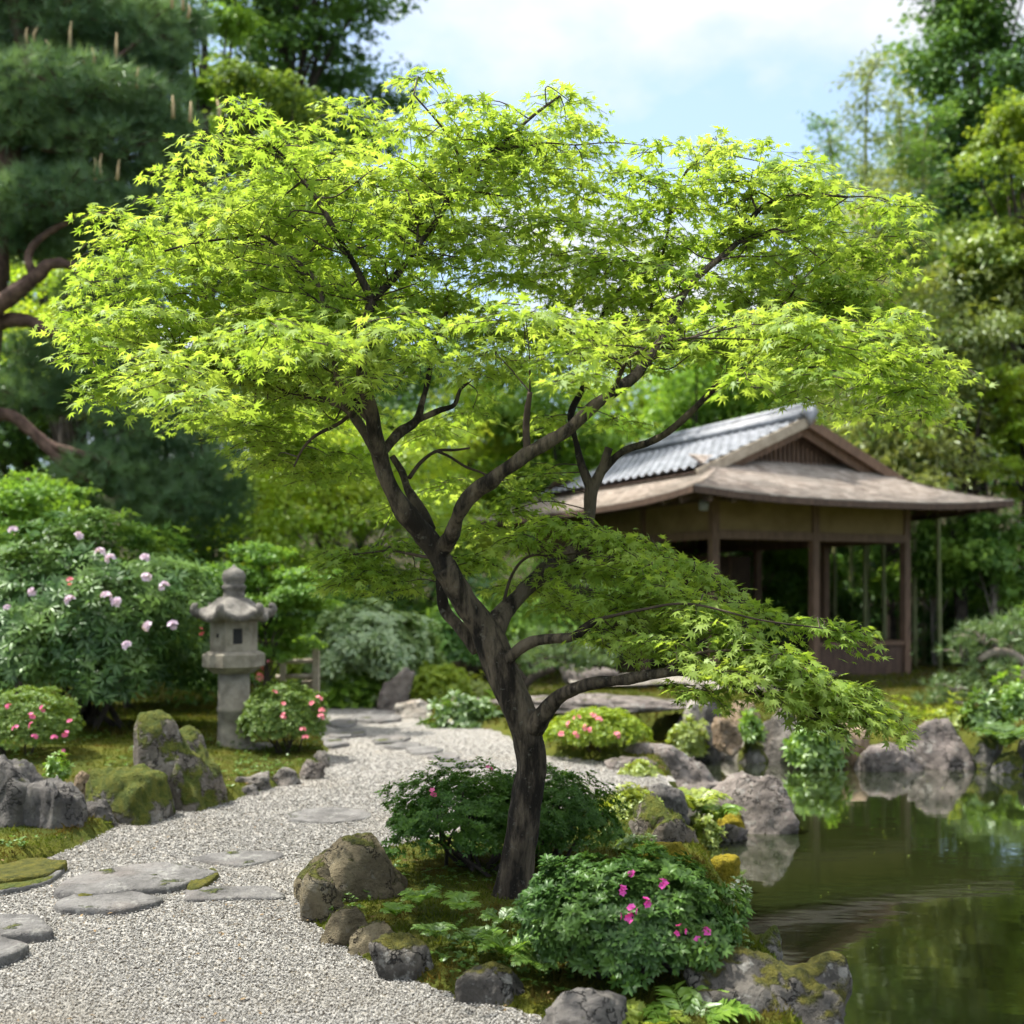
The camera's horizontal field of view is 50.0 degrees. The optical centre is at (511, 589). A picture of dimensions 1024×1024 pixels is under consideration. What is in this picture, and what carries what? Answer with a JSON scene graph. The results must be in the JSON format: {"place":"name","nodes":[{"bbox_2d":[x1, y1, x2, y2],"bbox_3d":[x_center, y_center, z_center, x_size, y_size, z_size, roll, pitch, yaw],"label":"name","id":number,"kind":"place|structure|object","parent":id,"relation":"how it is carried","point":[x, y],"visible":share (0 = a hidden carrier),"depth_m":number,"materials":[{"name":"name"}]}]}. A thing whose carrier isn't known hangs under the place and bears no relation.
{"place":"outdoors","nodes":[
{"label":"outdoors","id":0,"kind":"place"},
{"bbox_2d":[0,703,674,1023],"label":"gravel path","id":1,"kind":"structure","parent":0,"point":[445,734],"depth_m":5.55,"materials":[{"name":"gravel"}]},
{"bbox_2d":[0,914,53,942],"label":"stepping stone","id":2,"kind":"object","parent":1,"relation":"on","point":[26,928],"visible":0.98,"depth_m":5.04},
{"bbox_2d":[0,858,67,883],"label":"moss patch","id":3,"kind":"object","parent":1,"relation":"on","point":[25,869],"visible":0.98,"depth_m":6.11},
{"bbox_2d":[54,891,162,915],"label":"stepping stone","id":4,"kind":"object","parent":1,"relation":"on","point":[123,903],"visible":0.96,"depth_m":5.49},
{"bbox_2d":[53,862,215,898],"bbox_3d":[-2.049,1.588,5.926,0.626,0.083,0.734,0,0,30],"label":"stepping stone","id":5,"kind":"object","parent":1,"relation":"on","point":[157,878],"visible":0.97,"depth_m":5.88,"materials":[{"name":"stone"}]},
{"bbox_2d":[184,886,285,902],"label":"stepping stone","id":6,"kind":"object","parent":1,"relation":"on","point":[217,893],"visible":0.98,"depth_m":5.69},
{"bbox_2d":[190,851,283,867],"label":"stepping stone","id":7,"kind":"object","parent":1,"relation":"on","point":[237,859],"visible":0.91,"depth_m":6.46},
{"bbox_2d":[285,807,370,823],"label":"stepping stone","id":8,"kind":"object","parent":1,"relation":"on","point":[326,815],"visible":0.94,"depth_m":7.71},
{"bbox_2d":[300,596,447,704],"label":"pale shrub","id":9,"kind":"object","parent":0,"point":[367,640],"visible":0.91,"depth_m":14.87,"materials":[{"name":"green plant"}]},
{"bbox_2d":[0,472,1023,1023],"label":"ground","id":10,"kind":"structure","parent":0,"point":[660,732],"depth_m":9.15,"materials":[{"name":"plant"}]},
{"bbox_2d":[0,754,49,827],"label":"rock","id":11,"kind":"object","parent":10,"relation":"on","point":[17,777],"visible":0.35,"depth_m":7.04,"materials":[{"name":"stone"}]},
{"bbox_2d":[0,685,85,755],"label":"azalea shrub","id":12,"kind":"object","parent":10,"relation":"on","point":[21,725],"visible":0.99,"depth_m":9.12,"materials":[{"name":"green plant"}]},
{"bbox_2d":[0,465,103,711],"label":"shrub","id":13,"kind":"object","parent":10,"relation":"on","point":[23,496],"visible":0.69,"depth_m":13.22,"materials":[{"name":"green plant"}]},
{"bbox_2d":[23,775,87,828],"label":"rock","id":14,"kind":"object","parent":10,"relation":"on","point":[53,803],"visible":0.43,"depth_m":7.03,"materials":[{"name":"stone"}]},
{"bbox_2d":[0,277,135,481],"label":"tree","id":15,"kind":"object","parent":10,"relation":"on","point":[20,451],"visible":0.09,"depth_m":24.40,"materials":[{"name":"green plant"}]},
{"bbox_2d":[0,257,158,553],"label":"tree","id":16,"kind":"object","parent":10,"relation":"on","point":[52,318],"visible":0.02,"depth_m":19.38,"materials":[{"name":"green plant"}]},
{"bbox_2d":[8,0,160,552],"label":"conifer","id":17,"kind":"object","parent":10,"relation":"on","point":[60,429],"visible":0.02,"depth_m":21.84,"materials":[{"name":"green plant"}]},
{"bbox_2d":[0,505,229,730],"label":"rhododendron","id":18,"kind":"object","parent":10,"relation":"on","point":[123,626],"visible":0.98,"depth_m":10.50,"materials":[{"name":"green plant"}]},
{"bbox_2d":[85,763,175,825],"bbox_3d":[-2.651,1.488,7.681,0.615,0.523,0.447,0,0,21],"label":"mossy rock","id":19,"kind":"object","parent":10,"relation":"on","point":[138,794],"visible":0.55,"depth_m":7.53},
{"bbox_2d":[0,0,264,534],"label":"black pine","id":20,"kind":"object","parent":10,"relation":"on","point":[130,58],"visible":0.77,"depth_m":16.03,"materials":[{"name":"green plant"}]},
{"bbox_2d":[48,559,262,708],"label":"bush","id":21,"kind":"object","parent":10,"relation":"on","point":[206,697],"depth_m":13.89,"materials":[{"name":"green plant"}]},
{"bbox_2d":[133,709,227,811],"bbox_3d":[-2.505,1.390,8.162,0.788,1.026,0.591,0,0,0],"label":"boulder","id":22,"kind":"object","parent":10,"relation":"on","point":[184,762],"visible":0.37,"depth_m":7.98,"materials":[{"name":"stone"}]},
{"bbox_2d":[90,500,317,622],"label":"shrub","id":23,"kind":"object","parent":10,"relation":"on","point":[197,544],"visible":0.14,"depth_m":19.39,"materials":[{"name":"green plant"}]},
{"bbox_2d":[162,0,268,557],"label":"tree","id":24,"kind":"object","parent":10,"relation":"on","point":[238,20],"visible":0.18,"depth_m":21.75,"materials":[{"name":"green plant"}]},
{"bbox_2d":[190,565,276,749],"bbox_3d":[-2.671,0.685,10.550,0.820,1.869,0.823,0,0,0],"label":"stone lantern","id":25,"kind":"object","parent":10,"relation":"on","point":[233,658],"visible":0.81,"depth_m":10.40,"materials":[{"name":"stone"}]},
{"bbox_2d":[191,540,359,699],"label":"shrub","id":26,"kind":"object","parent":10,"relation":"on","point":[286,597],"visible":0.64,"depth_m":12.54,"materials":[{"name":"green plant"}]},
{"bbox_2d":[185,50,369,615],"bbox_3d":[-4.351,-3.921,19.864,3.473,11.313,3.193,0,0,0],"label":"tree","id":27,"kind":"object","parent":10,"relation":"on","point":[234,77],"visible":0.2,"depth_m":19.73,"materials":[{"name":"green plant"}]},
{"bbox_2d":[235,680,330,753],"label":"azalea shrub","id":28,"kind":"object","parent":10,"relation":"on","point":[279,716],"visible":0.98,"depth_m":10.12,"materials":[{"name":"green plant"}]},
{"bbox_2d":[114,0,456,616],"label":"tree","id":29,"kind":"object","parent":10,"relation":"on","point":[289,21],"visible":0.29,"depth_m":24.38,"materials":[{"name":"green plant"}]},
{"bbox_2d":[276,648,319,710],"bbox_3d":[-2.617,1.129,13.423,0.529,0.842,0.125,0,0,0],"label":"wooden railing","id":30,"kind":"object","parent":10,"relation":"on","point":[314,682],"visible":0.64,"depth_m":13.37,"materials":[{"name":"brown wood"}]},
{"bbox_2d":[124,391,496,598],"bbox_3d":[-3.092,-0.890,18.837,6.272,5.266,4.212,0,0,-36],"label":"broadleaf tree","id":31,"kind":"object","parent":10,"relation":"on","point":[329,503],"visible":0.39,"depth_m":18.14,"materials":[{"name":"green plant"}]},
{"bbox_2d":[299,861,343,922],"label":"rock","id":32,"kind":"object","parent":10,"relation":"on","point":[320,896],"visible":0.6,"depth_m":5.30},
{"bbox_2d":[319,905,367,946],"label":"edging stone","id":33,"kind":"object","parent":10,"relation":"on","point":[344,923],"visible":0.5,"depth_m":4.97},
{"bbox_2d":[293,832,407,902],"bbox_3d":[-0.824,1.519,5.689,0.632,0.530,0.392,0,0,0],"label":"boulder","id":34,"kind":"object","parent":10,"relation":"on","point":[357,864],"visible":0.5,"depth_m":5.55,"materials":[{"name":"stone"}]},
{"bbox_2d":[320,670,389,708],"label":"shrub","id":35,"kind":"object","parent":10,"relation":"on","point":[363,691],"visible":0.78,"depth_m":14.85,"materials":[{"name":"green plant"}]},
{"bbox_2d":[347,920,392,956],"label":"edging stone","id":36,"kind":"object","parent":10,"relation":"on","point":[369,932],"visible":0.48,"depth_m":4.84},
{"bbox_2d":[0,730,754,991],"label":"ground cover","id":37,"kind":"object","parent":10,"relation":"on","point":[459,954],"visible":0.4,"depth_m":5.78,"materials":[{"name":"green plant"}]},
{"bbox_2d":[250,538,510,670],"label":"broadleaf tree","id":38,"kind":"object","parent":10,"relation":"on","point":[432,585],"visible":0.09,"depth_m":19.09,"materials":[{"name":"green plant"}]},
{"bbox_2d":[296,276,476,549],"bbox_3d":[-4.338,-3.902,29.846,6.103,10.223,7.426,0,0,-40],"label":"broadleaf tree","id":39,"kind":"object","parent":10,"relation":"on","point":[395,403],"visible":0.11,"depth_m":28.89,"materials":[{"name":"green plant"}]},
{"bbox_2d":[376,667,414,710],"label":"standing stone","id":40,"kind":"object","parent":10,"relation":"on","point":[396,688],"visible":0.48,"depth_m":14.34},
{"bbox_2d":[368,932,433,980],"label":"edging stone","id":41,"kind":"object","parent":10,"relation":"on","point":[400,956],"visible":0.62,"depth_m":4.51,"materials":[{"name":"stone"}]},
{"bbox_2d":[409,661,476,703],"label":"round shrub","id":42,"kind":"object","parent":10,"relation":"on","point":[424,693],"visible":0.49,"depth_m":14.56,"materials":[{"name":"green plant"}]},
{"bbox_2d":[424,596,488,682],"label":"pale shrub","id":43,"kind":"object","parent":10,"relation":"on","point":[452,647],"visible":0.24,"depth_m":16.50,"materials":[{"name":"green plant"}]},
{"bbox_2d":[415,689,501,728],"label":"plant","id":44,"kind":"object","parent":10,"relation":"on","point":[463,712],"visible":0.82,"depth_m":12.79,"materials":[{"name":"green plant"}]},
{"bbox_2d":[374,755,569,876],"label":"azalea shrub","id":45,"kind":"object","parent":10,"relation":"on","point":[421,816],"visible":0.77,"depth_m":5.91,"materials":[{"name":"green plant"}]},
{"bbox_2d":[379,556,582,679],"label":"bush","id":46,"kind":"object","parent":10,"relation":"on","point":[516,626],"visible":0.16,"depth_m":18.69,"materials":[{"name":"green plant"}]},
{"bbox_2d":[373,372,599,577],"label":"broadleaf tree","id":47,"kind":"object","parent":10,"relation":"on","point":[498,448],"visible":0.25,"depth_m":26.07,"materials":[{"name":"green plant"}]},
{"bbox_2d":[453,961,525,1005],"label":"edging stone","id":48,"kind":"object","parent":10,"relation":"on","point":[492,982],"visible":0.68,"depth_m":4.23,"materials":[{"name":"stone"}]},
{"bbox_2d":[380,321,606,585],"bbox_3d":[-0.880,-3.925,34.318,8.704,8.993,6.672,0,0,0],"label":"broadleaf tree","id":49,"kind":"object","parent":10,"relation":"on","point":[436,390],"visible":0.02,"depth_m":33.79,"materials":[{"name":"green plant"}]},
{"bbox_2d":[473,928,533,958],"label":"fern","id":50,"kind":"object","parent":10,"relation":"on","point":[507,950],"visible":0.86,"depth_m":4.48,"materials":[{"name":"green plant"}]},
{"bbox_2d":[0,664,1023,1023],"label":"moss carpet","id":51,"kind":"object","parent":10,"relation":"on","point":[784,1016],"visible":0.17,"depth_m":8.78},
{"bbox_2d":[28,66,997,899],"bbox_3d":[-0.060,-0.508,5.547,5.174,4.863,3.126,0,0,0],"label":"japanese maple","id":52,"kind":"object","parent":10,"relation":"on","point":[322,306],"visible":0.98,"depth_m":5.50,"materials":[{"name":"green plant"}]},
{"bbox_2d":[438,360,640,554],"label":"broadleaf tree","id":53,"kind":"object","parent":10,"relation":"on","point":[555,454],"visible":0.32,"depth_m":25.37,"materials":[{"name":"green plant"}]},
{"bbox_2d":[472,762,629,861],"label":"azalea shrub","id":54,"kind":"object","parent":10,"relation":"on","point":[583,813],"visible":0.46,"depth_m":6.10,"materials":[{"name":"green plant"}]},
{"bbox_2d":[509,625,623,689],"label":"shrub","id":55,"kind":"object","parent":10,"relation":"on","point":[545,668],"visible":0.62,"depth_m":14.02,"materials":[{"name":"green plant"}]},
{"bbox_2d":[540,987,627,1023],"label":"edging stone","id":56,"kind":"object","parent":10,"relation":"on","point":[581,1005],"visible":0.99,"depth_m":3.89,"materials":[{"name":"stone"}]},
{"bbox_2d":[488,693,701,741],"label":"stone bridge","id":57,"kind":"structure","parent":10,"relation":"on","point":[636,704],"depth_m":12.85,"materials":[{"name":"stone"}]},
{"bbox_2d":[494,559,697,671],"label":"bush","id":58,"kind":"object","parent":10,"relation":"on","point":[578,626],"visible":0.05,"depth_m":20.88,"materials":[{"name":"green plant"}]},
{"bbox_2d":[543,705,653,752],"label":"azalea shrub","id":59,"kind":"object","parent":10,"relation":"on","point":[578,731],"visible":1,"depth_m":10.25,"materials":[{"name":"green plant"}]},
{"bbox_2d":[524,312,717,503],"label":"broadleaf tree","id":60,"kind":"object","parent":10,"relation":"on","point":[631,396],"visible":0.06,"depth_m":33.41,"materials":[{"name":"green plant"}]},
{"bbox_2d":[599,781,664,819],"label":"plant","id":61,"kind":"object","parent":10,"relation":"on","point":[635,795],"visible":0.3,"depth_m":7.68,"materials":[{"name":"green plant"}]},
{"bbox_2d":[510,838,755,995],"bbox_3d":[0.486,1.332,4.469,0.994,0.615,0.857,0,0,0],"label":"azalea shrub","id":62,"kind":"object","parent":10,"relation":"on","point":[665,907],"visible":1,"depth_m":4.24,"materials":[{"name":"green plant"}]},
{"bbox_2d":[629,795,699,846],"bbox_3d":[0.953,1.527,6.874,0.364,0.471,0.372,0,0,-37],"label":"rock","id":63,"kind":"object","parent":10,"relation":"on","point":[652,815],"visible":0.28,"depth_m":6.80,"materials":[{"name":"stone"}]},
{"bbox_2d":[644,783,689,825],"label":"rock","id":64,"kind":"object","parent":10,"relation":"on","point":[673,798],"visible":0.46,"depth_m":7.83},
{"bbox_2d":[624,742,718,791],"bbox_3d":[1.503,1.686,10.307,0.927,0.517,0.515,0,0,9],"label":"rock","id":65,"kind":"object","parent":10,"relation":"on","point":[688,772],"visible":0.46,"depth_m":10.19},
{"bbox_2d":[587,317,799,555],"bbox_3d":[4.425,-2.383,27.355,5.508,8.279,5.583,0,0,-34],"label":"broadleaf tree","id":66,"kind":"object","parent":10,"relation":"on","point":[696,388],"visible":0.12,"depth_m":26.92,"materials":[{"name":"green plant"}]},
{"bbox_2d":[638,980,763,1023],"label":"fern","id":67,"kind":"object","parent":10,"relation":"on","point":[691,999],"visible":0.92,"depth_m":4.03,"materials":[{"name":"green plant"}]},
{"bbox_2d":[692,807,728,847],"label":"plant","id":68,"kind":"object","parent":10,"relation":"on","point":[708,831],"visible":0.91,"depth_m":7.92,"materials":[{"name":"green plant"}]},
{"bbox_2d":[464,402,1013,676],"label":"garden pavilion","id":69,"kind":"structure","parent":10,"relation":"on","point":[794,477],"depth_m":19.41,"materials":[{"name":"wood"}]},
{"bbox_2d":[650,310,844,643],"bbox_3d":[6.969,-2.913,28.084,5.665,8.968,6.076,0,0,29],"label":"broadleaf tree","id":70,"kind":"object","parent":10,"relation":"on","point":[752,409],"visible":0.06,"depth_m":26.87,"materials":[{"name":"green plant"}]},
{"bbox_2d":[702,770,799,833],"bbox_3d":[1.835,1.722,8.536,0.808,0.614,0.501,0,0,0],"label":"boulder","id":71,"kind":"object","parent":10,"relation":"on","point":[765,802],"visible":0.52,"depth_m":8.39,"materials":[{"name":"stone"}]},
{"bbox_2d":[683,946,852,1023],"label":"boulder","id":72,"kind":"object","parent":10,"relation":"on","point":[816,989],"visible":0.76,"depth_m":4.15,"materials":[{"name":"stone"}]},
{"bbox_2d":[760,708,796,761],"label":"rock","id":73,"kind":"object","parent":10,"relation":"on","point":[776,735],"visible":0.22,"depth_m":11.87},
{"bbox_2d":[728,548,846,644],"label":"camellia shrub","id":74,"kind":"object","parent":10,"relation":"on","point":[795,561],"visible":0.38,"depth_m":24.95,"materials":[{"name":"green plant"}]},
{"bbox_2d":[779,110,894,621],"bbox_3d":[7.219,-4.479,24.075,2.826,12.235,3.048,0,0,36],"label":"bamboo","id":75,"kind":"object","parent":10,"relation":"on","point":[829,148],"visible":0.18,"depth_m":23.96,"materials":[{"name":"green plant"}]},
{"bbox_2d":[762,545,922,650],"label":"camellia shrub","id":76,"kind":"object","parent":10,"relation":"on","point":[875,557],"visible":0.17,"depth_m":25.33,"materials":[{"name":"green plant"}]},
{"bbox_2d":[775,43,945,632],"bbox_3d":[7.328,-4.845,22.979,3.728,12.919,3.824,0,0,33],"label":"bamboo","id":77,"kind":"object","parent":10,"relation":"on","point":[865,129],"visible":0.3,"depth_m":22.96,"materials":[{"name":"green plant"}]},
{"bbox_2d":[798,265,959,636],"bbox_3d":[7.129,-2.509,22.068,3.633,8.265,3.939,0,0,0],"label":"bamboo","id":78,"kind":"object","parent":10,"relation":"on","point":[866,433],"visible":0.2,"depth_m":21.81,"materials":[{"name":"green plant"}]},
{"bbox_2d":[853,742,923,771],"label":"rock","id":79,"kind":"object","parent":10,"relation":"on","point":[877,758],"visible":0.63,"depth_m":11.18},
{"bbox_2d":[805,168,978,638],"bbox_3d":[7.321,-3.344,22.049,3.828,9.956,3.745,0,0,24],"label":"bamboo","id":80,"kind":"object","parent":10,"relation":"on","point":[883,572],"visible":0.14,"depth_m":21.88,"materials":[{"name":"green plant"}]},
{"bbox_2d":[806,577,979,659],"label":"camellia shrub","id":81,"kind":"object","parent":10,"relation":"on","point":[858,612],"visible":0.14,"depth_m":24.76,"materials":[{"name":"green plant"}]},
{"bbox_2d":[844,75,956,639],"bbox_3d":[8.528,-4.695,24.079,3.116,12.654,3.364,0,0,-40],"label":"bamboo","id":82,"kind":"object","parent":10,"relation":"on","point":[901,129],"visible":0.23,"depth_m":23.88,"materials":[{"name":"green plant"}]},
{"bbox_2d":[818,281,1009,639],"bbox_3d":[8.068,-2.580,23.914,5.136,8.618,3.473,0,0,29],"label":"broadleaf tree","id":83,"kind":"object","parent":10,"relation":"on","point":[891,628],"visible":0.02,"depth_m":23.88,"materials":[{"name":"green plant"}]},
{"bbox_2d":[819,195,1018,666],"bbox_3d":[8.053,-3.027,22.091,3.664,9.343,3.844,0,0,-22],"label":"bamboo","id":84,"kind":"object","parent":10,"relation":"on","point":[914,584],"visible":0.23,"depth_m":21.85,"materials":[{"name":"green plant"}]},
{"bbox_2d":[848,0,1023,583],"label":"conifer","id":85,"kind":"object","parent":10,"relation":"on","point":[974,29],"visible":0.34,"depth_m":26.36,"materials":[{"name":"green plant"}]},
{"bbox_2d":[856,254,1023,668],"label":"bamboo","id":86,"kind":"object","parent":10,"relation":"on","point":[941,430],"visible":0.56,"depth_m":20.84,"materials":[{"name":"green plant"}]},
{"bbox_2d":[906,718,974,769],"bbox_3d":[4.471,1.698,11.525,0.714,0.709,0.571,0,0,0],"label":"boulder","id":87,"kind":"object","parent":10,"relation":"on","point":[941,745],"visible":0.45,"depth_m":11.40,"materials":[{"name":"stone"}]},
{"bbox_2d":[867,516,1016,664],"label":"camellia shrub","id":88,"kind":"object","parent":10,"relation":"on","point":[925,534],"visible":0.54,"depth_m":22.05,"materials":[{"name":"green plant"}]},
{"bbox_2d":[872,100,1013,662],"bbox_3d":[8.688,-4.300,22.978,3.604,11.849,3.070,0,0,0],"label":"bamboo","id":89,"kind":"object","parent":10,"relation":"on","point":[922,152],"visible":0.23,"depth_m":22.88,"materials":[{"name":"green plant"}]},
{"bbox_2d":[875,226,1023,666],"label":"broadleaf tree","id":90,"kind":"object","parent":10,"relation":"on","point":[987,343],"visible":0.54,"depth_m":21.45,"materials":[{"name":"green plant"}]},
{"bbox_2d":[887,595,1020,665],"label":"camellia shrub","id":91,"kind":"object","parent":10,"relation":"on","point":[980,613],"visible":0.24,"depth_m":22.70,"materials":[{"name":"green plant"}]},
{"bbox_2d":[910,605,1023,704],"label":"cloud pruned pine","id":92,"kind":"object","parent":10,"relation":"on","point":[1015,656],"visible":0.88,"depth_m":14.57,"materials":[{"name":"green plant"}]},
{"bbox_2d":[917,509,1023,663],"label":"camellia shrub","id":93,"kind":"object","parent":10,"relation":"on","point":[991,548],"visible":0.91,"depth_m":21.47,"materials":[{"name":"green plant"}]},
{"bbox_2d":[919,86,1023,649],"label":"broadleaf tree","id":94,"kind":"object","parent":10,"relation":"on","point":[994,144],"visible":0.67,"depth_m":21.52,"materials":[{"name":"green plant"}]},
{"bbox_2d":[943,362,1023,506],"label":"broadleaf tree","id":95,"kind":"object","parent":10,"relation":"on","point":[1010,411],"visible":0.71,"depth_m":21.24,"materials":[{"name":"green plant"}]},
{"bbox_2d":[968,735,1003,769],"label":"mossy rock","id":96,"kind":"object","parent":10,"relation":"on","point":[985,751],"visible":0.49,"depth_m":11.33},
{"bbox_2d":[957,686,1018,731],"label":"plant","id":97,"kind":"object","parent":10,"relation":"on","point":[990,710],"visible":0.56,"depth_m":11.96,"materials":[{"name":"green plant"}]},
{"bbox_2d":[968,721,1023,747],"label":"fern","id":98,"kind":"object","parent":10,"relation":"on","point":[1006,733],"visible":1,"depth_m":11.13,"materials":[{"name":"green plant"}]},
{"bbox_2d":[988,665,1023,719],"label":"plant","id":99,"kind":"object","parent":10,"relation":"on","point":[1012,694],"visible":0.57,"depth_m":12.97,"materials":[{"name":"green plant"}]},
{"bbox_2d":[4,0,1023,492],"label":"sky","id":100,"kind":"structure","parent":0,"point":[673,68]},
{"bbox_2d":[665,714,710,757],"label":"plant","id":101,"kind":"object","parent":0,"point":[689,739],"visible":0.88,"depth_m":11.69,"materials":[{"name":"green plant"}]},
{"bbox_2d":[780,712,856,770],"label":"plant","id":102,"kind":"object","parent":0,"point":[810,750],"visible":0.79,"depth_m":11.30,"materials":[{"name":"green plant"}]},
{"bbox_2d":[646,740,1023,1023],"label":"pond water","id":103,"kind":"structure","parent":0,"point":[941,906],"depth_m":6.90,"materials":[{"name":"liquid"}]},
{"bbox_2d":[711,717,742,755],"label":"bank stone","id":104,"kind":"object","parent":103,"relation":"on","point":[727,738],"visible":1,"depth_m":11.44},
{"bbox_2d":[737,742,767,763],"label":"bank stone","id":105,"kind":"object","parent":103,"relation":"in","point":[752,753],"visible":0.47,"depth_m":11.72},
{"bbox_2d":[737,707,768,745],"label":"plant","id":106,"kind":"object","parent":105,"relation":"on","point":[754,733],"visible":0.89,"depth_m":11.65,"materials":[{"name":"green plant"}]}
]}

